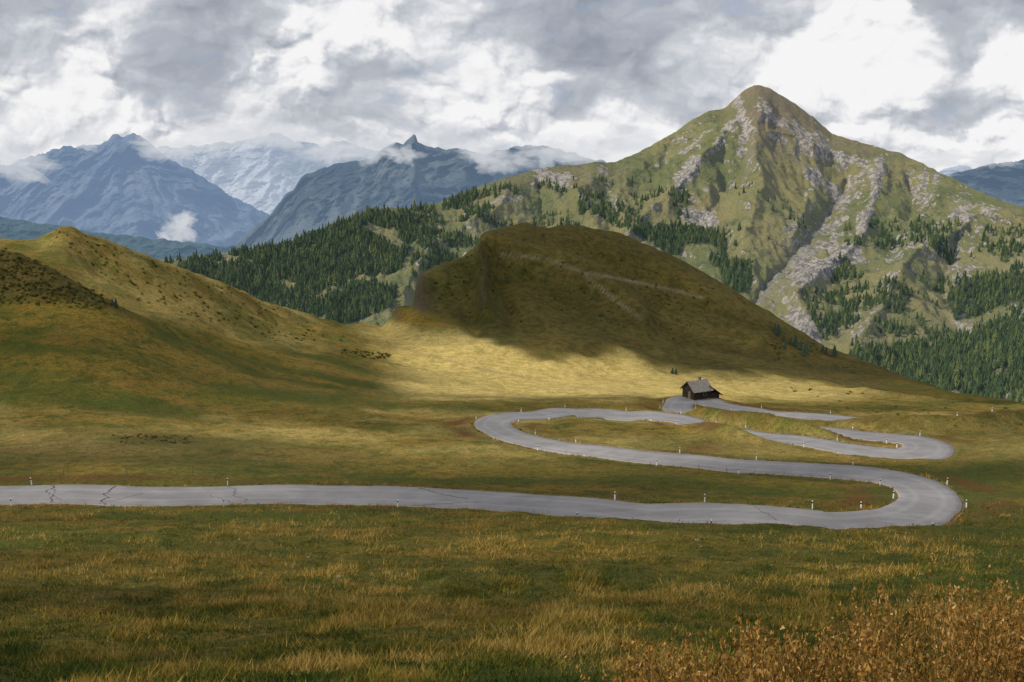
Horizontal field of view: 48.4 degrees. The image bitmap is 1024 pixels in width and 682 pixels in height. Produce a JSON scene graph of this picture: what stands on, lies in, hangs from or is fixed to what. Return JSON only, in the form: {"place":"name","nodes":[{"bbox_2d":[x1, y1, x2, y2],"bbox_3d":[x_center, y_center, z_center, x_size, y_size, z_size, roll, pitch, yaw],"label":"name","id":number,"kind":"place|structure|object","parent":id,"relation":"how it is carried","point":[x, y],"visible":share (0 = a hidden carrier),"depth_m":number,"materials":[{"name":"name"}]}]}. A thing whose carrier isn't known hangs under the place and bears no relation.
{"place":"outdoors","nodes":[
{"label":"outdoors","id":0,"kind":"place"},
{"bbox_2d":[0,216,230,259],"bbox_3d":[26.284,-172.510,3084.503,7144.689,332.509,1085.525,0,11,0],"label":"wooded foothill","id":1,"kind":"structure","parent":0,"point":[157,249],"depth_m":3516.64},
{"bbox_2d":[0,133,268,246],"bbox_3d":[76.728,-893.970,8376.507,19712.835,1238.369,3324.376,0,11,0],"label":"distant mountain range","id":2,"kind":"structure","parent":0,"point":[133,184],"depth_m":9279.10,"materials":[{"name":"blue stone"}]},
{"bbox_2d":[0,395,995,528],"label":"asphalt road","id":3,"kind":"structure","parent":0,"point":[922,501],"depth_m":138.28,"materials":[{"name":"grey asphalt"}]},
{"bbox_2d":[0,222,1023,681],"bbox_3d":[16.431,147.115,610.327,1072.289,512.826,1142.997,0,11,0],"label":"meadow ground","id":4,"kind":"structure","parent":0,"point":[88,386],"depth_m":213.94,"materials":[{"name":"green plant"}]},
{"bbox_2d":[31,468,755,500],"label":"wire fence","id":5,"kind":"object","parent":4,"relation":"on","point":[63,469],"visible":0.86,"depth_m":144.35,"materials":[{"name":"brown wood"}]},
{"bbox_2d":[45,421,932,577],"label":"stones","id":6,"kind":"object","parent":4,"relation":"on","point":[337,511],"visible":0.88,"depth_m":91.17,"materials":[{"name":"grey stone"}]},
{"bbox_2d":[0,230,1021,443],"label":"shrubs","id":7,"kind":"object","parent":4,"relation":"on","point":[99,301],"visible":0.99,"depth_m":280.49,"materials":[{"name":"green plant"}]},
{"bbox_2d":[680,376,721,400],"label":"wooden hut","id":8,"kind":"object","parent":4,"relation":"on","point":[700,389],"visible":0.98,"depth_m":296.81,"materials":[{"name":"wood"}]},
{"bbox_2d":[546,450,864,489],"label":"wire fence","id":9,"kind":"object","parent":4,"relation":"on","point":[720,468],"visible":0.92,"depth_m":159.96,"materials":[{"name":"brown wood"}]},
{"bbox_2d":[775,324,781,335],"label":"conifer tree","id":10,"kind":"object","parent":4,"relation":"on","point":[778,332],"visible":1,"depth_m":513.11,"materials":[{"name":"green plant"}]},
{"bbox_2d":[557,543,1023,681],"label":"dry weeds","id":11,"kind":"object","parent":4,"relation":"on","point":[934,652],"visible":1,"depth_m":11.38,"materials":[{"name":"brown plant"}]},
{"bbox_2d":[792,335,797,346],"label":"conifer tree","id":12,"kind":"object","parent":4,"relation":"on","point":[795,342],"visible":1,"depth_m":511.68,"materials":[{"name":"green plant"}]},
{"bbox_2d":[801,341,808,354],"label":"conifer tree","id":13,"kind":"object","parent":4,"relation":"on","point":[805,349],"visible":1,"depth_m":502.96,"materials":[{"name":"green plant"}]},
{"bbox_2d":[831,345,837,355],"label":"conifer tree","id":14,"kind":"object","parent":4,"relation":"on","point":[834,352],"visible":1,"depth_m":513.71,"materials":[{"name":"green plant"}]},
{"bbox_2d":[0,0,1023,171],"bbox_3d":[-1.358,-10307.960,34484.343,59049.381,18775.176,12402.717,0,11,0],"label":"sky","id":15,"kind":"structure","parent":0,"point":[937,85],"depth_m":39778.69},
{"bbox_2d":[156,133,971,214],"bbox_3d":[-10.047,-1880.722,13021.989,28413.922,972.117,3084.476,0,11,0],"label":"distant mountain range","id":16,"kind":"structure","parent":0,"point":[265,173],"depth_m":13788.99,"materials":[{"name":"stone"}]},
{"bbox_2d":[160,85,1023,399],"bbox_3d":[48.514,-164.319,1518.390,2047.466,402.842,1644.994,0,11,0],"label":"grassy mountain","id":17,"kind":"structure","parent":0,"point":[786,153],"depth_m":1816.36,"materials":[{"name":"green plant"}]},
{"bbox_2d":[164,173,1023,402],"bbox_3d":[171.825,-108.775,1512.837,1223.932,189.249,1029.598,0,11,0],"label":"conifer forest","id":18,"kind":"object","parent":17,"relation":"on","point":[950,357],"visible":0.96,"depth_m":1466.06,"materials":[{"name":"green plant"}]},
{"bbox_2d":[225,134,1023,249],"bbox_3d":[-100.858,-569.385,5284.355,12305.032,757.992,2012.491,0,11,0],"label":"distant mountain range","id":19,"kind":"structure","parent":0,"point":[407,172],"depth_m":5917.48,"materials":[{"name":"stone"}]}
]}

